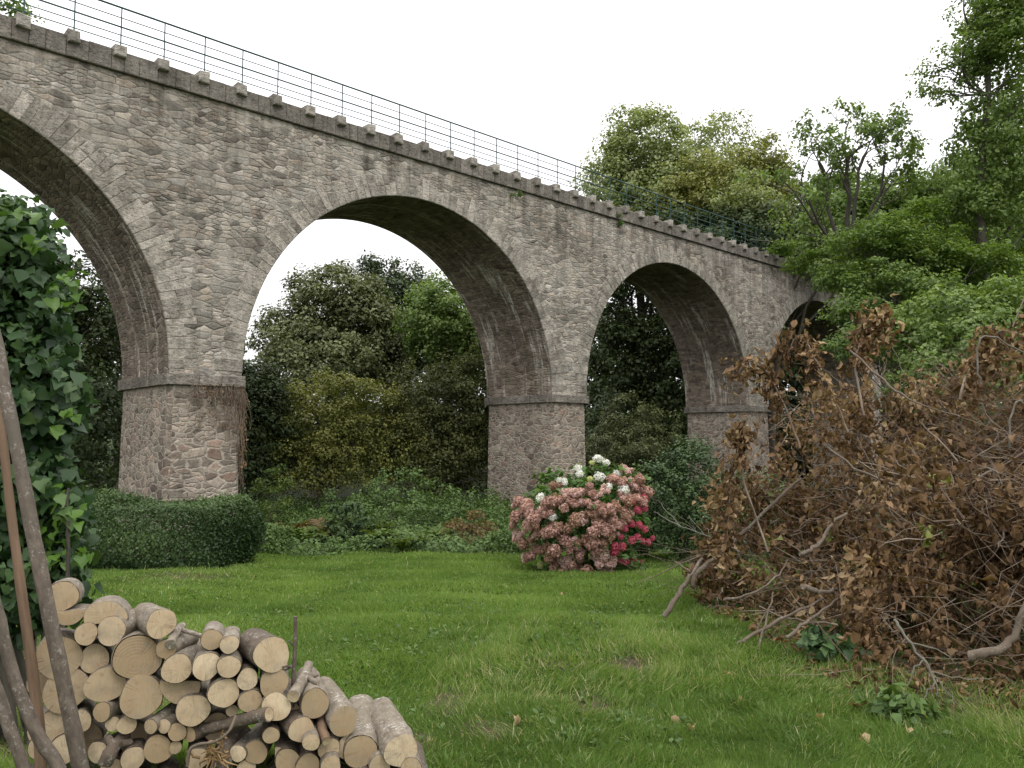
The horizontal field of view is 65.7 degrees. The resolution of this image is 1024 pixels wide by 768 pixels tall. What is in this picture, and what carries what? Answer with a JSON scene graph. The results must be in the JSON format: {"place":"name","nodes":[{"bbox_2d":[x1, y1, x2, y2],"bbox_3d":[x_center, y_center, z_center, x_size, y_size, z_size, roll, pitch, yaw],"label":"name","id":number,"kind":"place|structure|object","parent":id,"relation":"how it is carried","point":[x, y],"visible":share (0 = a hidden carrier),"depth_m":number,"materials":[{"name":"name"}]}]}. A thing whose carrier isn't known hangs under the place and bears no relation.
{"place":"outdoors","nodes":[
{"label":"outdoors","id":0,"kind":"place"},
{"bbox_2d":[0,423,1023,767],"bbox_3d":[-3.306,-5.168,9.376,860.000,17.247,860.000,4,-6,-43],"label":"ground","id":1,"kind":"structure","parent":0,"point":[348,491],"depth_m":5.53,"materials":[{"name":"green plant"}]},
{"bbox_2d":[0,680,30,767],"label":"sapling stem","id":2,"kind":"object","parent":1,"relation":"on","point":[14,740],"visible":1,"depth_m":2.42,"materials":[{"name":"brown plant"}]},
{"bbox_2d":[0,408,46,767],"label":"sapling stem","id":3,"kind":"object","parent":1,"relation":"on","point":[33,678],"visible":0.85,"depth_m":2.89,"materials":[{"name":"brown wood"}]},
{"bbox_2d":[0,598,66,767],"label":"sapling stem","id":4,"kind":"object","parent":1,"relation":"on","point":[47,750],"visible":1,"depth_m":2.47,"materials":[{"name":"brown plant"}]},
{"bbox_2d":[0,330,89,767],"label":"sapling stem","id":5,"kind":"object","parent":1,"relation":"on","point":[75,739],"visible":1,"depth_m":2.66,"materials":[{"name":"brown plant"}]},
{"bbox_2d":[0,188,104,751],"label":"ivy thicket","id":6,"kind":"object","parent":1,"relation":"on","point":[51,404],"visible":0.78,"depth_m":4.13,"materials":[{"name":"green plant"}]},
{"bbox_2d":[44,237,122,506],"bbox_3d":[-15.535,-0.394,26.107,7.340,10.632,7.511,2,-4,-24],"label":"broadleaf tree","id":7,"kind":"object","parent":1,"relation":"on","point":[102,327],"visible":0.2,"depth_m":26.25,"materials":[{"name":"green plant"}]},
{"bbox_2d":[139,758,154,767],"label":"log","id":8,"kind":"object","parent":1,"relation":"on","point":[146,762],"visible":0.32,"depth_m":3.04,"materials":[{"name":"brown wood"}]},
{"bbox_2d":[120,738,145,767],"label":"log","id":9,"kind":"object","parent":8,"relation":"on","point":[133,757],"visible":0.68,"depth_m":2.91,"materials":[{"name":"brown wood"}]},
{"bbox_2d":[119,713,153,749],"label":"log","id":10,"kind":"object","parent":9,"relation":"on","point":[139,731],"visible":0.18,"depth_m":3.03,"materials":[{"name":"brown wood"}]},
{"bbox_2d":[116,713,137,733],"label":"log","id":11,"kind":"object","parent":10,"relation":"on","point":[126,725],"visible":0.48,"depth_m":2.92,"materials":[{"name":"brown wood"}]},
{"bbox_2d":[93,696,121,722],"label":"log","id":12,"kind":"object","parent":11,"relation":"on","point":[103,711],"visible":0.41,"depth_m":2.91,"materials":[{"name":"brown wood"}]},
{"bbox_2d":[83,660,129,701],"bbox_3d":[-1.541,1.125,3.024,0.154,0.128,0.217,2,-9,-22],"label":"log","id":13,"kind":"object","parent":12,"relation":"on","point":[104,683],"visible":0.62,"depth_m":2.92,"materials":[{"name":"beige wood"}]},
{"bbox_2d":[80,636,113,672],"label":"log","id":14,"kind":"object","parent":13,"relation":"on","point":[97,653],"visible":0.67,"depth_m":2.97,"materials":[{"name":"beige wood"}]},
{"bbox_2d":[74,621,98,645],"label":"log","id":15,"kind":"object","parent":14,"relation":"on","point":[86,634],"visible":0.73,"depth_m":2.92,"materials":[{"name":"beige wood"}]},
{"bbox_2d":[57,604,90,624],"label":"log","id":16,"kind":"object","parent":15,"relation":"on","point":[72,615],"visible":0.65,"depth_m":2.93,"materials":[{"name":"beige wood"}]},
{"bbox_2d":[52,578,84,610],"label":"log","id":17,"kind":"object","parent":16,"relation":"on","point":[68,593],"visible":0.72,"depth_m":2.95,"materials":[{"name":"beige wood"}]},
{"bbox_2d":[119,669,164,719],"bbox_3d":[-1.405,1.168,3.026,0.152,0.164,0.231,2,-9,-21],"label":"log","id":18,"kind":"object","parent":11,"relation":"on","point":[141,697],"visible":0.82,"depth_m":2.92,"materials":[{"name":"brown wood"}]},
{"bbox_2d":[111,629,164,678],"bbox_3d":[-1.425,1.029,3.042,0.181,0.170,0.229,2,-9,-21],"label":"log","id":19,"kind":"object","parent":18,"relation":"on","point":[132,656],"visible":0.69,"depth_m":2.94,"materials":[{"name":"beige wood"}]},
{"bbox_2d":[98,608,138,645],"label":"log","id":20,"kind":"object","parent":19,"relation":"on","point":[112,630],"visible":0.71,"depth_m":2.95,"materials":[{"name":"beige wood"}]},
{"bbox_2d":[83,595,131,623],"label":"log","id":21,"kind":"object","parent":20,"relation":"on","point":[98,610],"visible":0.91,"depth_m":2.96,"materials":[{"name":"beige wood"}]},
{"bbox_2d":[134,603,176,638],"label":"log","id":22,"kind":"object","parent":19,"relation":"on","point":[155,622],"visible":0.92,"depth_m":2.95,"materials":[{"name":"beige wood"}]},
{"bbox_2d":[60,484,269,569],"bbox_3d":[-6.629,2.461,13.078,5.223,1.623,2.108,0,-4,1],"label":"clipped hedge","id":23,"kind":"object","parent":1,"relation":"on","point":[236,544],"visible":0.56,"depth_m":12.47,"materials":[{"name":"green plant"}]},
{"bbox_2d":[157,755,182,767],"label":"log","id":24,"kind":"object","parent":1,"relation":"on","point":[169,763],"visible":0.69,"depth_m":3.04,"materials":[{"name":"brown wood"}]},
{"bbox_2d":[143,730,173,762],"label":"log","id":25,"kind":"object","parent":24,"relation":"on","point":[156,747],"visible":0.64,"depth_m":2.92,"materials":[{"name":"brown wood"}]},
{"bbox_2d":[159,713,179,733],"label":"log","id":26,"kind":"object","parent":25,"relation":"on","point":[164,727],"visible":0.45,"depth_m":2.92,"materials":[{"name":"brown wood"}]},
{"bbox_2d":[175,681,211,726],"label":"log","id":27,"kind":"object","parent":26,"relation":"on","point":[192,709],"visible":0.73,"depth_m":2.93,"materials":[{"name":"brown wood"}]},
{"bbox_2d":[159,674,201,703],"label":"log","id":28,"kind":"object","parent":27,"relation":"on","point":[173,693],"visible":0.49,"depth_m":2.96,"materials":[{"name":"beige wood"}]},
{"bbox_2d":[160,638,200,683],"bbox_3d":[-1.273,1.075,3.095,0.116,0.112,0.365,1,-9,-12],"label":"log","id":29,"kind":"object","parent":28,"relation":"on","point":[176,668],"visible":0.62,"depth_m":2.92,"materials":[{"name":"beige wood"}]},
{"bbox_2d":[248,464,295,525],"bbox_3d":[-6.753,3.254,22.330,1.326,2.076,1.319,0,-4,3],"label":"nettle patch","id":30,"kind":"object","parent":1,"relation":"on","point":[273,489],"visible":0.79,"depth_m":22.25,"materials":[{"name":"green plant"}]},
{"bbox_2d":[238,353,307,508],"bbox_3d":[-9.525,1.869,29.283,3.860,6.505,3.191,4,-6,-43],"label":"bay shrub","id":31,"kind":"object","parent":1,"relation":"on","point":[265,393],"visible":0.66,"depth_m":28.70,"materials":[{"name":"green plant"}]},
{"bbox_2d":[245,258,413,497],"bbox_3d":[-8.418,-0.303,37.523,8.077,12.077,7.401,4,-6,-43],"label":"holm oak","id":32,"kind":"object","parent":1,"relation":"on","point":[338,338],"visible":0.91,"depth_m":36.71,"materials":[{"name":"green plant"}]},
{"bbox_2d":[319,757,345,767],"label":"log","id":33,"kind":"object","parent":1,"relation":"on","point":[341,761],"visible":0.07,"depth_m":3.03,"materials":[{"name":"brown wood"}]},
{"bbox_2d":[320,738,339,767],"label":"log","id":34,"kind":"object","parent":33,"relation":"on","point":[332,760],"visible":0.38,"depth_m":2.89,"materials":[{"name":"brown wood"}]},
{"bbox_2d":[317,724,339,757],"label":"log","id":35,"kind":"object","parent":34,"relation":"on","point":[333,745],"visible":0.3,"depth_m":2.94,"materials":[{"name":"brown wood"}]},
{"bbox_2d":[315,676,356,736],"bbox_3d":[-0.707,1.260,3.113,0.112,0.118,0.385,2,-3,-25],"label":"log","id":36,"kind":"object","parent":35,"relation":"on","point":[340,716],"visible":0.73,"depth_m":2.95,"materials":[{"name":"brown wood"}]},
{"bbox_2d":[258,365,437,503],"bbox_3d":[-6.530,2.254,30.797,6.858,5.998,4.075,1,-4,-20],"label":"willow shrub","id":37,"kind":"object","parent":1,"relation":"on","point":[338,415],"visible":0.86,"depth_m":29.93,"materials":[{"name":"green plant"}]},
{"bbox_2d":[319,501,378,546],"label":"elder seedling","id":38,"kind":"object","parent":1,"relation":"on","point":[355,523],"visible":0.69,"depth_m":17.64,"materials":[{"name":"green plant"}]},
{"bbox_2d":[346,764,369,767],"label":"log","id":39,"kind":"object","parent":1,"relation":"on","point":[359,767],"visible":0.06,"depth_m":2.93,"materials":[{"name":"brown wood"}]},
{"bbox_2d":[343,694,377,767],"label":"log","id":40,"kind":"object","parent":39,"relation":"on","point":[360,749],"visible":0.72,"depth_m":2.95,"materials":[{"name":"brown wood"}]},
{"bbox_2d":[320,466,471,532],"bbox_3d":[-3.144,3.321,22.139,3.930,2.082,4.106,4,-6,-43],"label":"bramble patch","id":41,"kind":"object","parent":1,"relation":"on","point":[415,500],"visible":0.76,"depth_m":21.90,"materials":[{"name":"green plant"}]},
{"bbox_2d":[352,249,444,490],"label":"evergreen tree","id":42,"kind":"object","parent":1,"relation":"on","point":[400,283],"visible":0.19,"depth_m":42.66,"materials":[{"name":"green plant"}]},
{"bbox_2d":[416,741,427,767],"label":"log","id":43,"kind":"object","parent":1,"relation":"on","point":[420,750],"visible":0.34,"depth_m":3.13,"materials":[{"name":"brown wood"}]},
{"bbox_2d":[398,726,422,767],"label":"log","id":44,"kind":"object","parent":43,"relation":"on","point":[415,762],"visible":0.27,"depth_m":2.91,"materials":[{"name":"brown wood"}]},
{"bbox_2d":[368,697,416,766],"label":"log","id":45,"kind":"object","parent":44,"relation":"on","point":[390,724],"visible":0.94,"depth_m":2.95,"materials":[{"name":"brown wood"}]},
{"bbox_2d":[366,333,488,502],"bbox_3d":[-2.602,1.605,32.103,6.780,7.621,4.049,2,-4,-26],"label":"willow shrub","id":46,"kind":"object","parent":1,"relation":"on","point":[461,450],"visible":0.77,"depth_m":31.23,"materials":[{"name":"green plant"}]},
{"bbox_2d":[387,268,486,501],"bbox_3d":[-2.860,0.119,36.180,5.273,11.006,5.518,4,-6,-43],"label":"ash tree","id":47,"kind":"object","parent":1,"relation":"on","point":[447,323],"visible":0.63,"depth_m":35.15,"materials":[{"name":"green plant"}]},
{"bbox_2d":[0,0,881,534],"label":"viaduct","id":48,"kind":"object","parent":1,"relation":"on","point":[196,204],"visible":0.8,"depth_m":21.95,"materials":[{"name":"stone"}]},
{"bbox_2d":[186,382,250,494],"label":"dead ivy","id":49,"kind":"object","parent":48,"relation":"attached to","point":[241,400],"visible":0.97,"depth_m":20.34,"materials":[{"name":"brown plant"}]},
{"bbox_2d":[438,509,498,549],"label":"dock clump","id":50,"kind":"object","parent":1,"relation":"on","point":[451,524],"visible":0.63,"depth_m":17.02,"materials":[{"name":"brown plant"}]},
{"bbox_2d":[424,485,518,532],"bbox_3d":[-1.104,3.447,21.287,2.575,1.475,2.637,4,-6,-43],"label":"bramble patch","id":51,"kind":"object","parent":1,"relation":"on","point":[458,504],"visible":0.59,"depth_m":21.10,"materials":[{"name":"green plant"}]},
{"bbox_2d":[21,574,991,766],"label":"lawn weeds","id":52,"kind":"object","parent":1,"relation":"on","point":[671,739],"visible":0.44,"depth_m":5.90,"materials":[{"name":"green plant"}]},
{"bbox_2d":[78,488,973,553],"bbox_3d":[0.046,4.029,23.636,39.688,1.181,16.668,0,-4,0],"label":"ground cover","id":53,"kind":"object","parent":1,"relation":"on","point":[311,512],"visible":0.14,"depth_m":19.39,"materials":[{"name":"green plant"}]},
{"bbox_2d":[71,297,1022,478],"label":"woodland","id":54,"kind":"object","parent":1,"relation":"on","point":[111,446],"visible":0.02,"depth_m":59.67,"materials":[{"name":"green plant"}]},
{"bbox_2d":[509,454,654,572],"bbox_3d":[1.141,2.124,12.758,2.293,1.978,2.277,4,-6,-43],"label":"hydrangea bush","id":55,"kind":"object","parent":1,"relation":"on","point":[568,504],"visible":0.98,"depth_m":12.07,"materials":[{"name":"pink plant"}]},
{"bbox_2d":[584,281,687,490],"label":"shade tree","id":56,"kind":"object","parent":1,"relation":"on","point":[618,335],"visible":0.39,"depth_m":44.20,"materials":[{"name":"green plant"}]},
{"bbox_2d":[585,390,686,484],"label":"elder shrub","id":57,"kind":"object","parent":1,"relation":"on","point":[625,446],"visible":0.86,"depth_m":37.89,"materials":[{"name":"green plant"}]},
{"bbox_2d":[567,99,720,485],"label":"lime tree","id":58,"kind":"object","parent":1,"relation":"on","point":[614,163],"visible":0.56,"depth_m":45.59,"materials":[{"name":"green plant"}]},
{"bbox_2d":[615,434,750,560],"bbox_3d":[2.966,2.028,13.804,2.263,2.364,2.554,4,-6,-43],"label":"escallonia shrub","id":59,"kind":"object","parent":1,"relation":"on","point":[667,531],"visible":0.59,"depth_m":13.44,"materials":[{"name":"green plant"}]},
{"bbox_2d":[673,107,767,176],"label":"poplar tree","id":60,"kind":"object","parent":1,"relation":"on","point":[710,136],"visible":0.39,"depth_m":52.64,"materials":[{"name":"green plant"}]},
{"bbox_2d":[634,128,809,242],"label":"maple tree","id":61,"kind":"object","parent":1,"relation":"on","point":[722,170],"visible":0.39,"depth_m":43.47,"materials":[{"name":"green plant"}]},
{"bbox_2d":[704,165,805,253],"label":"silver willow","id":62,"kind":"object","parent":1,"relation":"on","point":[742,190],"visible":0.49,"depth_m":40.73,"materials":[{"name":"green plant"}]},
{"bbox_2d":[647,168,892,492],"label":"evergreen tree","id":63,"kind":"object","parent":1,"relation":"on","point":[769,229],"visible":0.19,"depth_m":41.05,"materials":[{"name":"green plant"}]},
{"bbox_2d":[603,299,1023,701],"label":"brush heap","id":64,"kind":"object","parent":1,"relation":"on","point":[988,550],"visible":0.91,"depth_m":6.88,"materials":[{"name":"brown plant"}]},
{"bbox_2d":[708,412,768,578],"bbox_3d":[2.051,1.021,7.297,0.510,1.541,0.438,0,-4,-2],"label":"leafy branch","id":65,"kind":"object","parent":64,"relation":"on","point":[740,439],"visible":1,"depth_m":7.26,"materials":[{"name":"brown plant"}]},
{"bbox_2d":[719,346,802,447],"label":"leafy branch","id":66,"kind":"object","parent":64,"relation":"on","point":[744,375],"visible":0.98,"depth_m":7.37,"materials":[{"name":"brown plant"}]},
{"bbox_2d":[768,318,848,431],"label":"leafy branch","id":67,"kind":"object","parent":64,"relation":"on","point":[818,393],"visible":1,"depth_m":7.24,"materials":[{"name":"brown plant"}]},
{"bbox_2d":[836,293,907,416],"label":"leafy branch","id":68,"kind":"object","parent":64,"relation":"on","point":[867,340],"visible":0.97,"depth_m":7.29,"materials":[{"name":"brown plant"}]},
{"bbox_2d":[952,314,1023,415],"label":"leafy branch","id":69,"kind":"object","parent":64,"relation":"on","point":[985,362],"visible":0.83,"depth_m":7.08,"materials":[{"name":"brown plant"}]},
{"bbox_2d":[968,602,1023,661],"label":"cut branch","id":70,"kind":"object","parent":64,"relation":"on","point":[1005,645],"visible":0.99,"depth_m":4.99,"materials":[{"name":"brown plant"}]},
{"bbox_2d":[795,620,872,664],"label":"weed clump","id":71,"kind":"object","parent":1,"relation":"on","point":[815,637],"visible":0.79,"depth_m":5.76,"materials":[{"name":"green plant"}]},
{"bbox_2d":[736,96,932,510],"bbox_3d":[9.472,-2.102,22.273,6.041,13.287,4.236,1,-4,-10],"label":"acacia tree","id":72,"kind":"object","parent":1,"relation":"on","point":[820,190],"visible":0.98,"depth_m":22.56,"materials":[{"name":"green plant"}]},
{"bbox_2d":[771,325,904,477],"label":"shade tree","id":73,"kind":"object","parent":1,"relation":"on","point":[791,394],"visible":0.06,"depth_m":55.97,"materials":[{"name":"green plant"}]},
{"bbox_2d":[687,586,1023,720],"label":"leaf litter","id":74,"kind":"object","parent":1,"relation":"on","point":[942,662],"visible":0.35,"depth_m":5.63,"materials":[{"name":"brown plant"}]},
{"bbox_2d":[774,169,976,514],"bbox_3d":[12.446,-1.252,26.907,6.444,12.394,5.609,4,-6,-43],"label":"ash tree","id":75,"kind":"object","parent":1,"relation":"on","point":[838,198],"visible":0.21,"depth_m":26.75,"materials":[{"name":"green plant"}]},
{"bbox_2d":[762,196,1023,532],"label":"feathery tree","id":76,"kind":"object","parent":1,"relation":"on","point":[887,267],"visible":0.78,"depth_m":18.98,"materials":[{"name":"green plant"}]},
{"bbox_2d":[855,682,949,725],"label":"weed clump","id":77,"kind":"object","parent":1,"relation":"on","point":[887,702],"visible":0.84,"depth_m":4.63,"materials":[{"name":"green plant"}]},
{"bbox_2d":[849,270,1023,440],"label":"elder shrub","id":78,"kind":"object","parent":1,"relation":"on","point":[958,325],"visible":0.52,"depth_m":12.84,"materials":[{"name":"green plant"}]},
{"bbox_2d":[899,89,1023,436],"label":"alder tree","id":79,"kind":"object","parent":1,"relation":"on","point":[1007,234],"visible":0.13,"depth_m":26.99,"materials":[{"name":"green plant"}]},
{"bbox_2d":[900,0,1023,433],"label":"tall ash tree","id":80,"kind":"object","parent":1,"relation":"on","point":[996,30],"visible":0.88,"depth_m":20.28,"materials":[{"name":"green plant"}]},
{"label":"log","id":81,"kind":"object","parent":1,"relation":"on","visible":0},
{"bbox_2d":[294,742,319,767],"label":"log","id":82,"kind":"object","parent":81,"relation":"on","point":[309,758],"visible":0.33,"depth_m":2.92,"materials":[{"name":"brown wood"}]},
{"bbox_2d":[302,718,319,749],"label":"log","id":83,"kind":"object","parent":82,"relation":"on","point":[311,741],"visible":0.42,"depth_m":2.88,"materials":[{"name":"brown wood"}]},
{"bbox_2d":[296,667,329,718],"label":"log","id":84,"kind":"object","parent":83,"relation":"on","point":[313,701],"visible":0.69,"depth_m":2.95,"materials":[{"name":"beige wood"}]},
{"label":"log","id":85,"kind":"object","parent":1,"relation":"on","visible":0},
{"bbox_2d":[186,737,209,767],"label":"log","id":86,"kind":"object","parent":85,"relation":"on","point":[195,762],"visible":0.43,"depth_m":2.90,"materials":[{"name":"brown wood"}]},
{"bbox_2d":[198,707,272,735],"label":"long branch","id":87,"kind":"object","parent":86,"relation":"on","point":[260,715],"visible":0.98,"depth_m":2.90,"materials":[{"name":"brown wood"}]},
{"bbox_2d":[226,701,238,716],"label":"log","id":88,"kind":"object","parent":87,"relation":"on","point":[231,710],"visible":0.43,"depth_m":2.95,"materials":[{"name":"brown wood"}]},
{"bbox_2d":[206,673,240,707],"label":"log","id":89,"kind":"object","parent":88,"relation":"on","point":[222,692],"visible":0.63,"depth_m":2.90,"materials":[{"name":"beige wood"}]},
{"bbox_2d":[192,645,221,680],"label":"log","id":90,"kind":"object","parent":89,"relation":"on","point":[204,666],"visible":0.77,"depth_m":2.90,"materials":[{"name":"beige wood"}]},
{"bbox_2d":[237,677,262,711],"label":"log","id":91,"kind":"object","parent":87,"relation":"on","point":[249,700],"visible":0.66,"depth_m":2.91,"materials":[{"name":"brown wood"}]},
{"bbox_2d":[236,659,257,689],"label":"log","id":92,"kind":"object","parent":91,"relation":"on","point":[247,676],"visible":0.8,"depth_m":2.92,"materials":[{"name":"beige wood"}]},
{"bbox_2d":[237,628,288,672],"bbox_3d":[-0.956,1.018,3.031,0.141,0.137,0.265,3,-10,-32],"label":"log","id":93,"kind":"object","parent":92,"relation":"on","point":[270,654],"visible":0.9,"depth_m":2.93,"materials":[{"name":"beige wood"}]},
{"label":"log","id":94,"kind":"object","parent":1,"relation":"on","visible":0},
{"bbox_2d":[52,733,69,763],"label":"log","id":95,"kind":"object","parent":94,"relation":"on","point":[60,743],"visible":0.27,"depth_m":2.90,"materials":[{"name":"brown wood"}]},
{"bbox_2d":[27,706,46,740],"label":"log","id":96,"kind":"object","parent":95,"relation":"on","point":[28,735],"visible":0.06,"depth_m":3.01,"materials":[{"name":"brown wood"}]},
{"bbox_2d":[27,739,33,759],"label":"log","id":97,"kind":"object","parent":96,"relation":"on","point":[30,748],"visible":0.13,"depth_m":2.89,"materials":[{"name":"brown wood"}]},
{"bbox_2d":[44,707,64,741],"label":"log","id":98,"kind":"object","parent":97,"relation":"on","point":[54,727],"visible":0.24,"depth_m":2.91,"materials":[{"name":"brown wood"}]},
{"bbox_2d":[42,667,89,713],"bbox_3d":[-1.681,1.145,3.012,0.163,0.167,0.201,2,-9,-23],"label":"log","id":99,"kind":"object","parent":98,"relation":"on","point":[79,676],"visible":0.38,"depth_m":2.91,"materials":[{"name":"beige wood"}]},
{"bbox_2d":[36,628,85,678],"bbox_3d":[-1.709,1.024,3.015,0.167,0.171,0.198,2,-9,-23],"label":"log","id":100,"kind":"object","parent":99,"relation":"on","point":[74,649],"visible":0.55,"depth_m":2.94,"materials":[{"name":"beige wood"}]},
{"bbox_2d":[0,0,1023,422],"label":"sky","id":101,"kind":"structure","parent":0,"point":[540,76],"materials":[{"name":"white"}]},
{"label":"log","id":102,"kind":"object","parent":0,"visible":0},
{"bbox_2d":[185,726,250,767],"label":"splintered log","id":103,"kind":"object","parent":102,"relation":"on","point":[220,757],"visible":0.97,"depth_m":2.84,"materials":[{"name":"brown wood"}]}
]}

